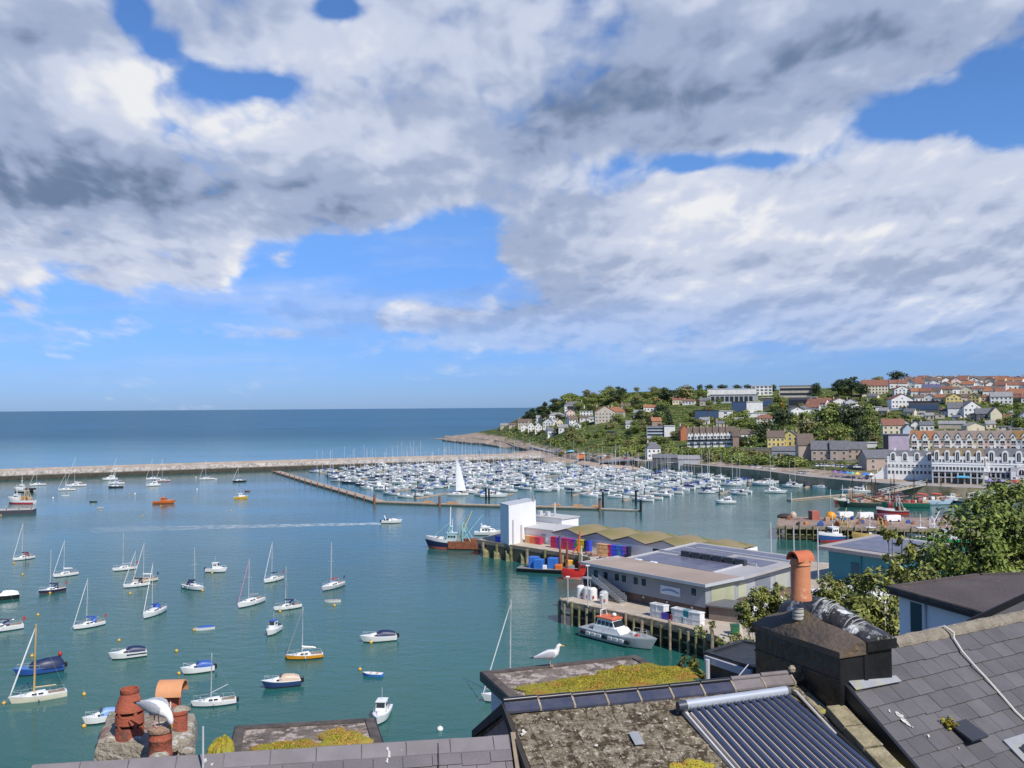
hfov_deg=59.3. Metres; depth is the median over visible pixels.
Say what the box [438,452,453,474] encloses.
sailing yacht
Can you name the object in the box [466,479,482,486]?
motor boat
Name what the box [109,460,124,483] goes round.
sailing yacht
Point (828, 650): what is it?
chimney stack
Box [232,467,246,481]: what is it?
sailing yacht
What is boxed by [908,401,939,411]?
house
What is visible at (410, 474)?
sailing yacht
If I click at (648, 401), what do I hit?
tree
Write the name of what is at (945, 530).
trawler
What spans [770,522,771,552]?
light pole
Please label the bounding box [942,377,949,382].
house
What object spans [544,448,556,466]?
sailing yacht
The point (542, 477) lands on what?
sailing yacht
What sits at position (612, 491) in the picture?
sailing yacht
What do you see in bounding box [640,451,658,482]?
sailing yacht
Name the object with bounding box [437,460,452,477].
sailing yacht
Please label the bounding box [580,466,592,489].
sailing yacht
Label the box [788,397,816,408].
house
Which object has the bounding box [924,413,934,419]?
house
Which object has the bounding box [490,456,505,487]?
sailing yacht
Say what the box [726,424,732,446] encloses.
terraced house
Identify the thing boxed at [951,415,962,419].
outbuilding
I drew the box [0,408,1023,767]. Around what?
sea water
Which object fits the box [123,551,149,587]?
sailing yacht
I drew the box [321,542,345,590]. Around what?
sailing yacht
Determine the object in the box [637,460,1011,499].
town quay
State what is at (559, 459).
rock shelf
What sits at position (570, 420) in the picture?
house
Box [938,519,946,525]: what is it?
fishing gear
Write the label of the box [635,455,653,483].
sailing yacht
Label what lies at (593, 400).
tree
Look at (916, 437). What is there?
terraced house
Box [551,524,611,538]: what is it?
quay shed
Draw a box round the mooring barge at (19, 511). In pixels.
[0,508,35,514]
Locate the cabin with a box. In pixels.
[867,442,877,447]
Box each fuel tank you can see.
[577,585,583,597]
[583,586,589,599]
[589,587,596,600]
[600,590,607,603]
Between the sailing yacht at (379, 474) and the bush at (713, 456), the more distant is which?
the bush at (713, 456)
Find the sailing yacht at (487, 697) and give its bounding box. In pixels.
[476,601,534,702]
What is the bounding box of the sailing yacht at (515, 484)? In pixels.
[504,469,520,485]
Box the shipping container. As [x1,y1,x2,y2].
[808,510,819,519]
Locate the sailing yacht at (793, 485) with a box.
[782,460,799,487]
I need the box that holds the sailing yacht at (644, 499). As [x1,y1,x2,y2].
[631,483,653,501]
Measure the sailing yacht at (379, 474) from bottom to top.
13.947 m
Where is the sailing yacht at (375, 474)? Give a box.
[372,457,383,476]
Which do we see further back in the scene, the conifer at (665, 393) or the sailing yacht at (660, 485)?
the conifer at (665, 393)
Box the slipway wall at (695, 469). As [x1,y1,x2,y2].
[641,463,700,472]
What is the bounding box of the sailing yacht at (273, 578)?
[264,543,283,582]
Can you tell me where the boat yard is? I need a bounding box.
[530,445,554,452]
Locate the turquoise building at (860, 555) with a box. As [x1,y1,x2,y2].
[816,534,954,588]
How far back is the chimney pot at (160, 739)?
9.42 m
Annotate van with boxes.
[837,511,853,517]
[857,512,873,518]
[864,591,892,602]
[874,513,890,519]
[884,515,900,521]
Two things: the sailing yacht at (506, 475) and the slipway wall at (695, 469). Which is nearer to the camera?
the sailing yacht at (506, 475)
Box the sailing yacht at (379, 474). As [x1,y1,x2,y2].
[372,459,385,482]
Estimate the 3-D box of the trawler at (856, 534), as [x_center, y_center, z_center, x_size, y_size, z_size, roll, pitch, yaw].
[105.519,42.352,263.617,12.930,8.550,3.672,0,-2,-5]
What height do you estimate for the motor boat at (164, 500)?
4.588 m
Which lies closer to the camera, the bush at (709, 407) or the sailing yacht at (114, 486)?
the sailing yacht at (114, 486)
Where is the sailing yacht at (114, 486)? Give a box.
[108,471,122,487]
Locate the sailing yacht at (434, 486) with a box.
[428,459,443,487]
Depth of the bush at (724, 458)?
541.13 m
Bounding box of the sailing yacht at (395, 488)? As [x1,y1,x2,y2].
[387,485,400,489]
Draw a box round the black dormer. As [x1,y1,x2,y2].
[703,639,755,678]
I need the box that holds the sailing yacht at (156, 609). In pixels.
[143,563,166,618]
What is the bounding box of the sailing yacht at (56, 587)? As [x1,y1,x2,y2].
[38,557,66,593]
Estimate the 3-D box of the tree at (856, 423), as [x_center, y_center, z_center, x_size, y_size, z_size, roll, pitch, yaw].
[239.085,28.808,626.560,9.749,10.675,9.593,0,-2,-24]
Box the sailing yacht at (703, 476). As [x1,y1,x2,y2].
[692,449,708,477]
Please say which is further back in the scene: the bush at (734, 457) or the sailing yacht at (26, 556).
the bush at (734, 457)
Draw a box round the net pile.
[777,511,796,518]
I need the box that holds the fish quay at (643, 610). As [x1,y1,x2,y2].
[478,531,1014,643]
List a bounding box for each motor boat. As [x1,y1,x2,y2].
[0,590,19,600]
[13,651,66,675]
[82,707,114,724]
[102,475,117,479]
[109,645,146,659]
[146,480,159,485]
[152,497,175,503]
[180,659,216,674]
[204,562,226,572]
[234,493,248,498]
[261,672,303,688]
[266,619,282,635]
[330,478,342,481]
[338,476,350,480]
[343,468,355,471]
[356,475,367,478]
[360,629,398,642]
[366,479,384,487]
[373,697,392,724]
[374,484,391,490]
[380,515,401,522]
[391,476,409,483]
[408,476,424,482]
[410,487,424,490]
[417,467,434,473]
[424,476,438,479]
[440,475,454,481]
[462,470,473,475]
[464,477,478,482]
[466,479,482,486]
[469,465,482,470]
[472,476,485,481]
[474,523,499,535]
[480,490,507,496]
[481,462,493,466]
[482,472,495,475]
[487,479,502,483]
[494,462,505,467]
[507,477,528,484]
[520,469,535,473]
[534,485,551,491]
[536,466,547,472]
[537,484,559,490]
[546,468,562,473]
[552,479,574,487]
[560,475,576,480]
[565,488,580,492]
[582,477,598,481]
[583,466,598,471]
[593,489,609,493]
[599,474,615,478]
[600,467,617,473]
[608,482,629,489]
[614,474,632,481]
[635,483,658,490]
[639,470,655,476]
[651,488,671,496]
[667,471,682,476]
[667,479,684,483]
[675,476,689,482]
[675,484,695,489]
[690,481,706,485]
[694,475,716,483]
[700,487,720,491]
[706,483,723,490]
[713,474,725,479]
[714,494,735,503]
[729,487,751,493]
[734,477,752,481]
[750,479,773,485]
[765,485,786,492]
[841,485,870,493]
[945,494,961,499]
[952,498,967,502]
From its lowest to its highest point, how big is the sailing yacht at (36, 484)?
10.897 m
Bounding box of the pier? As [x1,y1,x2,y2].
[778,517,981,539]
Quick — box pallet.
[588,553,597,556]
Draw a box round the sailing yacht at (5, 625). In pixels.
[0,569,25,631]
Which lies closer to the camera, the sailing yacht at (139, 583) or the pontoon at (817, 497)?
the sailing yacht at (139, 583)
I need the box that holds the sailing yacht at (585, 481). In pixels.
[578,472,593,482]
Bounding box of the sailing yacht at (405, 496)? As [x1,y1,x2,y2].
[397,468,413,497]
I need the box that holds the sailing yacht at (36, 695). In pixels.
[3,624,66,704]
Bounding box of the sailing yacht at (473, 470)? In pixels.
[465,450,477,471]
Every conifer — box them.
[538,406,546,411]
[540,413,546,420]
[608,386,626,403]
[657,387,674,399]
[664,409,673,424]
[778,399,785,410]
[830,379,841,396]
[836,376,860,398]
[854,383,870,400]
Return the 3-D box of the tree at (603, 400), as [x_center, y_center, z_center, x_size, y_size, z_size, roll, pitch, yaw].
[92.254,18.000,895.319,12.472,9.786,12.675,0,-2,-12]
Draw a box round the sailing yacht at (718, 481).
[709,450,720,482]
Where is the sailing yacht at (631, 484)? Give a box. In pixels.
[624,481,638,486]
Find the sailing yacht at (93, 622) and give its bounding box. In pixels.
[70,578,105,630]
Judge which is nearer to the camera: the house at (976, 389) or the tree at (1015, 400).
the tree at (1015, 400)
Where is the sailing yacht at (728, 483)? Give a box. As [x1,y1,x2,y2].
[720,470,741,485]
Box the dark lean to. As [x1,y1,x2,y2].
[966,593,1023,620]
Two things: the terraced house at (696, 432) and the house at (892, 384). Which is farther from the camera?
the house at (892, 384)
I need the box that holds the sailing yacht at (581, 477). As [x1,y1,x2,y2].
[568,451,586,478]
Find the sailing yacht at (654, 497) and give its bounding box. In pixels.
[637,458,662,499]
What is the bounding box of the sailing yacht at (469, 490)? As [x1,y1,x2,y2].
[463,456,477,492]
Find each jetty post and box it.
[566,576,569,602]
[586,565,589,606]
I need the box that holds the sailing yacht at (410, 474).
[408,459,416,482]
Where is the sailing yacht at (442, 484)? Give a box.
[434,474,449,486]
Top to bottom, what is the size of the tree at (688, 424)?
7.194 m
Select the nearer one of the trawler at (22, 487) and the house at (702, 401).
the trawler at (22, 487)
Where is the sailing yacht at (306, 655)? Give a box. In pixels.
[282,609,322,660]
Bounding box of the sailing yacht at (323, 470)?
[318,455,328,471]
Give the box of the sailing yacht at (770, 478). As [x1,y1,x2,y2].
[760,467,778,482]
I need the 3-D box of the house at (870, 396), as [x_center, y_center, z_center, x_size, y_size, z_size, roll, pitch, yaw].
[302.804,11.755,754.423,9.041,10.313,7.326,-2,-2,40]
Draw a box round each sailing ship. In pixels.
[829,475,885,507]
[857,477,902,501]
[868,480,929,507]
[917,478,959,504]
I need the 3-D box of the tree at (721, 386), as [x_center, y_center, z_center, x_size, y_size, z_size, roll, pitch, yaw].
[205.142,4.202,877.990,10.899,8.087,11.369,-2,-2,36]
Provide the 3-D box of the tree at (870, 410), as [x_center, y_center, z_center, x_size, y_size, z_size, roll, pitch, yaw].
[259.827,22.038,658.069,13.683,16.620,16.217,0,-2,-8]
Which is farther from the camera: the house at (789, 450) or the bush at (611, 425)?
the bush at (611, 425)
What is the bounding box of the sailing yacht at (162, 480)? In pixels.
[156,459,170,481]
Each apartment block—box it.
[707,388,755,396]
[710,394,757,403]
[751,385,772,395]
[779,385,811,397]
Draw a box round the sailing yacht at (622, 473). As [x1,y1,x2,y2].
[613,466,629,475]
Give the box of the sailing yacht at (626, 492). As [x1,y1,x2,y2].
[619,465,639,494]
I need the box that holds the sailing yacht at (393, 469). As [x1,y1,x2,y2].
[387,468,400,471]
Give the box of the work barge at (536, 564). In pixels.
[516,542,577,573]
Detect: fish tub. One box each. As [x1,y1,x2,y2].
[495,535,500,541]
[649,602,659,610]
[659,603,669,611]
[661,611,669,619]
[671,606,681,614]
[674,615,679,621]
[677,608,686,615]
[682,608,689,616]
[691,611,704,619]
[691,619,704,625]
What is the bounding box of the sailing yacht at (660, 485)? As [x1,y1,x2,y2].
[653,483,670,486]
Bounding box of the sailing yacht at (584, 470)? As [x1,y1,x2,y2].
[580,457,591,477]
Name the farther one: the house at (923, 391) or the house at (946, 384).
the house at (946, 384)
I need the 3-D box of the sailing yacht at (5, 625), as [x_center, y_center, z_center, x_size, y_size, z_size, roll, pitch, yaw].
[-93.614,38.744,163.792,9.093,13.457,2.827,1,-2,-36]
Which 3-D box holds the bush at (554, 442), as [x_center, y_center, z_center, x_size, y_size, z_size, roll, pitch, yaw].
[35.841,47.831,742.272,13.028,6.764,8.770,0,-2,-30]
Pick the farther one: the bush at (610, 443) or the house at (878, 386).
the house at (878, 386)
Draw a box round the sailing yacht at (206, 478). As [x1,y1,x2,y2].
[200,464,213,479]
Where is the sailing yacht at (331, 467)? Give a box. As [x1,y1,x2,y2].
[326,449,336,470]
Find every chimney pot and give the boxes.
[114,686,143,741]
[147,723,173,756]
[155,679,188,717]
[170,705,190,731]
[786,550,814,601]
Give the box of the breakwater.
[0,453,544,480]
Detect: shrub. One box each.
[676,650,704,680]
[691,621,754,648]
[733,571,880,640]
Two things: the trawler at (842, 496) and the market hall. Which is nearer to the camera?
the market hall
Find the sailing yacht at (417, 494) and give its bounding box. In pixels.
[407,467,423,495]
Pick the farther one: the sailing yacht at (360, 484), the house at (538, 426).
the house at (538, 426)
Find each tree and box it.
[559,394,573,399]
[568,426,575,432]
[572,401,584,409]
[575,438,584,444]
[579,396,588,403]
[582,389,590,396]
[585,403,592,409]
[585,433,592,438]
[587,392,596,397]
[588,397,597,404]
[590,404,599,410]
[598,389,608,395]
[598,393,610,397]
[598,428,606,434]
[599,397,609,404]
[611,434,621,440]
[622,406,632,412]
[622,440,634,445]
[626,429,632,434]
[630,399,637,407]
[631,394,640,402]
[633,425,641,432]
[635,410,646,418]
[637,419,645,428]
[639,412,652,418]
[642,392,649,398]
[644,399,655,403]
[649,386,658,393]
[651,435,663,442]
[655,401,670,406]
[655,404,668,411]
[670,431,677,437]
[674,384,695,399]
[682,422,691,427]
[696,388,708,398]
[696,419,705,425]
[705,384,713,388]
[705,400,714,405]
[717,384,727,388]
[736,412,750,419]
[737,418,748,424]
[737,422,746,426]
[739,437,748,445]
[744,421,757,429]
[746,434,758,445]
[754,419,778,441]
[768,403,778,411]
[770,406,795,428]
[771,395,782,401]
[782,424,792,429]
[795,417,819,433]
[808,406,840,426]
[810,383,821,395]
[810,426,821,438]
[812,428,823,435]
[813,435,828,440]
[820,427,837,438]
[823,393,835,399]
[823,423,853,440]
[828,402,840,408]
[835,403,867,427]
[837,526,944,635]
[847,425,873,441]
[850,418,861,428]
[860,415,872,424]
[861,403,877,417]
[865,420,882,437]
[867,397,881,402]
[867,399,881,405]
[867,433,882,442]
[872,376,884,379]
[881,476,1023,594]
[886,370,907,379]
[993,401,1000,406]
[999,408,1009,414]
[1010,417,1023,427]
[1012,403,1022,408]
[1013,398,1020,403]
[1014,409,1022,413]
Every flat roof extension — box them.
[206,718,383,753]
[480,655,702,712]
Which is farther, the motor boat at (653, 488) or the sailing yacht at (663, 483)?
the motor boat at (653, 488)
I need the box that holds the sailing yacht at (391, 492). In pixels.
[383,470,399,494]
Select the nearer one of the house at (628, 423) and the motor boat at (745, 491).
the motor boat at (745, 491)
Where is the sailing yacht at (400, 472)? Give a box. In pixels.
[391,445,405,473]
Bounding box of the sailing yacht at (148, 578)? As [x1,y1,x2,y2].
[132,545,158,581]
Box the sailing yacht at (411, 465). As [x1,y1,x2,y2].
[408,447,418,475]
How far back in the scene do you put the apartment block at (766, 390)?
842.40 m
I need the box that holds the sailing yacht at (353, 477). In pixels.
[348,451,359,479]
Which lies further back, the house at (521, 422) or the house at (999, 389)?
the house at (521, 422)
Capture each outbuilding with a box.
[917,411,925,415]
[934,414,944,418]
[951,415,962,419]
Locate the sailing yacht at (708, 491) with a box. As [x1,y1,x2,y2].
[698,465,715,493]
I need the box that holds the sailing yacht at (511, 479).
[505,451,515,480]
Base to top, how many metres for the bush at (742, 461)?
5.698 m
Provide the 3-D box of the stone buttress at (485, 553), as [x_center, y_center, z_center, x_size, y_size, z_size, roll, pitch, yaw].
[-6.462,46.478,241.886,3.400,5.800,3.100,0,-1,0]
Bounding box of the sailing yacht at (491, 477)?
[484,466,500,479]
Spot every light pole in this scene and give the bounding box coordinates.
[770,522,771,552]
[793,526,794,550]
[817,528,820,580]
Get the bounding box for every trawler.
[7,487,36,503]
[14,480,35,492]
[425,507,482,549]
[561,546,589,579]
[818,508,860,541]
[833,485,853,503]
[851,514,885,538]
[876,493,908,514]
[906,511,943,539]
[931,521,968,544]
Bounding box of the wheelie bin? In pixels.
[729,623,738,633]
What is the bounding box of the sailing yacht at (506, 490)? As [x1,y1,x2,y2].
[500,461,516,491]
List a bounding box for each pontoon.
[272,469,383,502]
[359,462,514,487]
[373,494,601,509]
[385,465,564,491]
[413,465,585,498]
[533,466,636,489]
[570,469,667,495]
[598,498,641,511]
[621,472,713,501]
[717,487,730,494]
[787,486,866,501]
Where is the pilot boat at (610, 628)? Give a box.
[578,608,656,649]
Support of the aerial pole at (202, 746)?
on the slate roofed house at (494, 751)
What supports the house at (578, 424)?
on the hillside
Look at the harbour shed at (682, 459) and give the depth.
548.59 m
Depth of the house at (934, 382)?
780.58 m
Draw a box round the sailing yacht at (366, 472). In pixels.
[362,451,372,473]
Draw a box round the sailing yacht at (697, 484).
[689,482,704,486]
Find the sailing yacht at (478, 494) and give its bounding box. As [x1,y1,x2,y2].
[474,474,486,495]
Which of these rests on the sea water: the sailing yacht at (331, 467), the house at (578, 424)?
the sailing yacht at (331, 467)
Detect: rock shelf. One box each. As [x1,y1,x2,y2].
[442,436,526,450]
[513,450,569,462]
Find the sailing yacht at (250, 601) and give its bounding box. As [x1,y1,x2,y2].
[236,560,265,607]
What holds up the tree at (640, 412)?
on the hillside
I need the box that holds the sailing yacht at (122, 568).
[111,533,137,570]
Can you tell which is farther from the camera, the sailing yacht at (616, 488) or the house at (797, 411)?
the house at (797, 411)
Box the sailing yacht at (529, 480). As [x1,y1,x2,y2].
[525,468,536,482]
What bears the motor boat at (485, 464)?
on the sea water
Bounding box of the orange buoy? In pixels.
[826,512,836,519]
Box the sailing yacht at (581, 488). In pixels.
[569,483,589,490]
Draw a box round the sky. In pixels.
[0,0,1023,411]
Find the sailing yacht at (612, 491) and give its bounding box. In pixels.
[604,483,616,492]
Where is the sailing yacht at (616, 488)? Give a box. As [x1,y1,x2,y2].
[605,456,623,490]
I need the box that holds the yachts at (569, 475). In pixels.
[328,449,826,497]
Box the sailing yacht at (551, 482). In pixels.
[541,450,556,484]
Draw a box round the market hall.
[626,542,790,600]
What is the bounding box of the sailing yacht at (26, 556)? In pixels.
[11,525,34,560]
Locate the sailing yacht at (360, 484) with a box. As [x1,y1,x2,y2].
[355,477,366,485]
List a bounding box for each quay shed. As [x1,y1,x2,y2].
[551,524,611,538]
[580,527,644,550]
[613,531,678,555]
[645,535,712,552]
[703,539,757,550]
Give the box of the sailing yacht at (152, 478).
[146,459,160,479]
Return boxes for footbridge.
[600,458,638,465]
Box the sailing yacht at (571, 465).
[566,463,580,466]
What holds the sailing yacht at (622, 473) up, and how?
on the sea water
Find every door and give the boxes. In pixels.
[541,534,545,543]
[808,511,811,518]
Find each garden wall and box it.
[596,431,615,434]
[741,448,771,454]
[812,460,857,463]
[889,408,904,410]
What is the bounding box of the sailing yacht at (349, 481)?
[341,461,356,483]
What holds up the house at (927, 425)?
on the hillside
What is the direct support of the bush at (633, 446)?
on the hillside
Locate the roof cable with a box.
[925,625,1023,720]
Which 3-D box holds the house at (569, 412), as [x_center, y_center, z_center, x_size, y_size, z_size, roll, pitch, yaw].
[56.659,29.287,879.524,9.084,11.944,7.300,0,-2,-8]
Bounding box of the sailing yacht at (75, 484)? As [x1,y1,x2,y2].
[66,462,86,486]
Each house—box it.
[32,732,519,767]
[472,665,905,767]
[500,423,507,429]
[500,495,535,544]
[509,423,516,428]
[518,418,531,429]
[521,424,527,431]
[528,420,534,432]
[535,415,543,423]
[535,421,541,433]
[543,417,553,429]
[546,426,558,437]
[549,411,564,418]
[558,424,568,433]
[564,400,584,413]
[565,408,574,417]
[566,415,577,425]
[573,421,580,429]
[579,415,588,421]
[580,411,592,415]
[594,404,614,423]
[608,405,625,419]
[620,402,630,407]
[625,420,633,428]
[643,404,656,411]
[645,440,660,459]
[646,426,663,437]
[649,416,661,425]
[664,425,674,436]
[671,396,683,404]
[678,423,686,440]
[682,398,695,404]
[687,426,693,447]
[693,426,699,447]
[694,410,718,420]
[699,396,709,405]
[699,417,709,423]
[700,426,706,447]
[706,426,712,446]
[713,426,719,446]
[715,420,724,426]
[719,410,732,417]
[719,425,725,446]
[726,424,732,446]
[732,401,747,412]
[732,426,739,446]
[738,427,756,441]
[745,412,770,416]
[747,401,762,411]
[755,413,774,423]
[762,397,772,408]
[766,429,784,446]
[772,446,794,457]
[784,428,796,445]
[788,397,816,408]
[788,407,803,415]
[795,432,812,461]
[800,406,815,413]
[805,402,820,411]
[806,397,828,408]
[810,438,829,459]
[829,438,848,459]
[831,397,845,405]
[845,397,857,404]
[845,609,1023,767]
[848,440,866,458]
[857,449,888,470]
[861,379,888,396]
[866,393,879,400]
[878,407,889,415]
[879,419,905,435]
[882,434,909,449]
[886,394,912,407]
[886,572,1023,634]
[888,380,896,388]
[891,386,909,395]
[897,379,907,386]
[899,424,913,438]
[903,407,917,416]
[907,379,915,388]
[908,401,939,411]
[910,386,919,396]
[910,419,919,429]
[910,428,923,449]
[913,393,923,400]
[914,380,924,387]
[919,419,933,430]
[920,388,932,395]
[921,384,941,387]
[922,376,932,383]
[922,428,934,449]
[924,392,934,400]
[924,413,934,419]
[929,380,938,383]
[932,378,941,383]
[932,388,942,394]
[933,428,945,447]
[934,394,946,402]
[938,421,965,428]
[940,406,946,415]
[941,382,951,385]
[941,386,952,393]
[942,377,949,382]
[943,393,962,404]
[944,428,956,447]
[946,402,962,416]
[949,377,960,383]
[951,385,961,393]
[952,382,961,387]
[955,428,967,447]
[960,386,971,393]
[960,394,970,402]
[961,381,974,387]
[961,401,980,417]
[961,422,984,430]
[966,413,974,420]
[966,428,978,447]
[967,377,979,381]
[968,393,980,402]
[971,386,981,393]
[974,380,984,385]
[974,406,990,421]
[976,377,986,383]
[977,428,989,449]
[981,395,988,401]
[982,388,993,394]
[983,420,995,428]
[984,377,996,382]
[984,380,993,385]
[988,407,1001,419]
[988,428,1000,447]
[989,392,1012,404]
[994,376,1006,380]
[994,381,1007,390]
[994,388,1005,391]
[996,426,1010,430]
[999,428,1011,447]
[1006,377,1013,381]
[1007,381,1018,389]
[1008,389,1023,394]
[1008,428,1023,430]
[1010,428,1022,447]
[1013,378,1023,381]
[1018,380,1023,388]
[1020,393,1023,402]
[1021,428,1023,447]
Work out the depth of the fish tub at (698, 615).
147.18 m
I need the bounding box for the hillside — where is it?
[430,388,1023,484]
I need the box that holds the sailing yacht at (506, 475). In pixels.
[500,469,512,477]
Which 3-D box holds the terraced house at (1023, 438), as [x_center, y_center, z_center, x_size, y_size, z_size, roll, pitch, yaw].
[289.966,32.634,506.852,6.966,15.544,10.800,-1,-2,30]
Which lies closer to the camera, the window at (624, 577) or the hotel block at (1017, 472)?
the window at (624, 577)
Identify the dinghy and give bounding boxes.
[195,625,214,630]
[325,599,340,602]
[363,672,383,676]
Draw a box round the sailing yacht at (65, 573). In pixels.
[51,540,78,577]
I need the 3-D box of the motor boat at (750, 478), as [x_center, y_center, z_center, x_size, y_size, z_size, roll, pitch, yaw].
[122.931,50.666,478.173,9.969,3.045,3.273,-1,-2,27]
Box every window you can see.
[593,569,597,576]
[603,571,607,578]
[614,573,619,581]
[622,574,626,582]
[633,576,638,584]
[641,578,646,586]
[691,587,696,596]
[851,562,858,572]
[908,599,925,632]
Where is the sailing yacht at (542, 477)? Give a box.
[539,462,549,480]
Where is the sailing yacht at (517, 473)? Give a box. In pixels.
[514,460,522,475]
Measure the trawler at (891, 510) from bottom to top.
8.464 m
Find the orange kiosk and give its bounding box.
[576,454,584,458]
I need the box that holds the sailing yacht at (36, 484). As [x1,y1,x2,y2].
[30,470,45,485]
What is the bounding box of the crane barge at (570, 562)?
[559,531,580,566]
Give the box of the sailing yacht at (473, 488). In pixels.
[472,464,481,491]
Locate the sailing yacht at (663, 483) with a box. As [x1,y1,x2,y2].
[663,469,673,494]
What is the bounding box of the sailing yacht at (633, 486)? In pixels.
[628,471,642,493]
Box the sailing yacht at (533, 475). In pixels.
[523,466,540,477]
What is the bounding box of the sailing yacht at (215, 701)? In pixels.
[190,653,238,706]
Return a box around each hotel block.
[887,448,931,479]
[931,445,984,484]
[980,452,988,484]
[984,446,1023,483]
[1010,464,1023,483]
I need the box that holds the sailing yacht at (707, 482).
[699,474,712,484]
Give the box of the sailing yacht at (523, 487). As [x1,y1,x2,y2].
[514,459,531,489]
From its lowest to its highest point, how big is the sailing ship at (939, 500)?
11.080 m
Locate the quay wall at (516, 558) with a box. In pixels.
[487,546,719,654]
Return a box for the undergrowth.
[504,387,1023,467]
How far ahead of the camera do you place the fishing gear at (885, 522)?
267.41 m
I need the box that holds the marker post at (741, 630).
[739,612,743,639]
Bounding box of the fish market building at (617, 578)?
[580,556,743,617]
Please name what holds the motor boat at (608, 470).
on the sea water
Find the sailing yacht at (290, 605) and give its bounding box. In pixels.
[271,568,301,611]
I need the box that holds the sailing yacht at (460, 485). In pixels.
[447,456,467,495]
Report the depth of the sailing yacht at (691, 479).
484.87 m
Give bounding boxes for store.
[524,522,573,544]
[536,503,579,525]
[705,599,755,622]
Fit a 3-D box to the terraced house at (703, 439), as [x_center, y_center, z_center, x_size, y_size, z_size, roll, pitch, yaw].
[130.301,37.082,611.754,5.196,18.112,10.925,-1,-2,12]
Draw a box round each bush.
[549,438,560,444]
[563,432,581,439]
[593,432,601,437]
[603,422,616,428]
[604,441,615,445]
[614,450,625,455]
[625,449,636,455]
[629,444,639,449]
[637,445,646,451]
[649,411,664,415]
[667,449,683,454]
[678,449,691,454]
[703,405,712,409]
[704,453,718,461]
[713,448,727,454]
[716,418,728,423]
[716,452,728,457]
[722,456,731,461]
[723,415,733,420]
[726,454,743,462]
[727,447,744,453]
[736,457,754,464]
[740,448,755,454]
[749,456,776,465]
[750,454,774,459]
[776,453,792,459]
[777,457,802,466]
[783,458,808,466]
[787,457,803,466]
[788,428,802,433]
[797,412,814,419]
[881,411,894,416]
[995,419,1003,423]
[1002,404,1012,409]
[1010,420,1023,427]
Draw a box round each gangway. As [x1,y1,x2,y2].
[879,480,925,494]
[967,484,1010,497]
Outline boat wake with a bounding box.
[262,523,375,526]
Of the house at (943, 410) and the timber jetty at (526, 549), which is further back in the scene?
the house at (943, 410)
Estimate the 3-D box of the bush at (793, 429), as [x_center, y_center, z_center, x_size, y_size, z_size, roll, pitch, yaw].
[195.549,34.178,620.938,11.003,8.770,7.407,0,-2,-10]
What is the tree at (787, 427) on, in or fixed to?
on the hillside
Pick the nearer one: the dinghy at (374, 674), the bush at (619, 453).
the dinghy at (374, 674)
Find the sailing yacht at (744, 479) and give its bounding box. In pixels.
[731,470,750,482]
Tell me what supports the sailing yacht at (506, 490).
on the sea water
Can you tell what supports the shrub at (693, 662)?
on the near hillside
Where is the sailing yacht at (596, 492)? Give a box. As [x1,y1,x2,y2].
[586,465,601,494]
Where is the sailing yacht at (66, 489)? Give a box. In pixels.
[58,479,74,490]
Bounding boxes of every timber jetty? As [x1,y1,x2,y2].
[477,539,589,565]
[558,597,717,656]
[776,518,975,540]
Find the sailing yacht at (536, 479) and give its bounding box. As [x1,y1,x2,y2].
[528,454,544,480]
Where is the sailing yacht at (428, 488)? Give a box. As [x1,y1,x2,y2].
[422,473,433,489]
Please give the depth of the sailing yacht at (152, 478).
518.33 m
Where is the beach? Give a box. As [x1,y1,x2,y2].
[530,449,639,468]
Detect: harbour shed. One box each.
[652,454,677,467]
[677,455,700,469]
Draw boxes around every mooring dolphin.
[602,490,603,506]
[635,489,636,504]
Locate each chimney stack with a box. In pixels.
[94,711,197,760]
[752,596,901,706]
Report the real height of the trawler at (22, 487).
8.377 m
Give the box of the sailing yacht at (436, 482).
[429,460,440,483]
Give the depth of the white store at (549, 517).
251.04 m
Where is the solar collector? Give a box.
[676,686,876,767]
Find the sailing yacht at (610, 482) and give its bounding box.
[604,458,620,483]
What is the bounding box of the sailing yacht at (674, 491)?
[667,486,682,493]
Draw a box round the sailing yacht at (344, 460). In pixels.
[339,446,348,468]
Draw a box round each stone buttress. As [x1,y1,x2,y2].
[483,545,489,556]
[493,548,500,558]
[505,550,512,560]
[520,553,525,563]
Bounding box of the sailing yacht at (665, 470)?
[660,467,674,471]
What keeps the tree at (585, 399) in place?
on the hillside
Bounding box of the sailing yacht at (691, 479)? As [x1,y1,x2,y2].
[684,454,695,480]
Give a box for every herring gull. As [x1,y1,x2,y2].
[133,697,173,727]
[530,644,563,666]
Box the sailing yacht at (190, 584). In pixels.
[181,547,203,590]
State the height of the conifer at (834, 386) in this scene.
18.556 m
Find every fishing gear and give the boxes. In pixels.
[817,521,823,525]
[833,520,838,525]
[879,519,888,525]
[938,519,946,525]
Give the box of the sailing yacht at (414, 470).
[412,441,423,471]
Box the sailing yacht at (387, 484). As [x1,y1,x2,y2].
[381,458,391,486]
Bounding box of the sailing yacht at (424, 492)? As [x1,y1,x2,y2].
[418,483,432,494]
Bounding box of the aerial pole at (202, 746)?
[202,726,203,767]
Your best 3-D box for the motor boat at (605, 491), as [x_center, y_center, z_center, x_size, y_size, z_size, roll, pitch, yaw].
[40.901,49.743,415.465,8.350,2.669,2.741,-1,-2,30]
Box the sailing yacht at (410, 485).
[400,456,416,487]

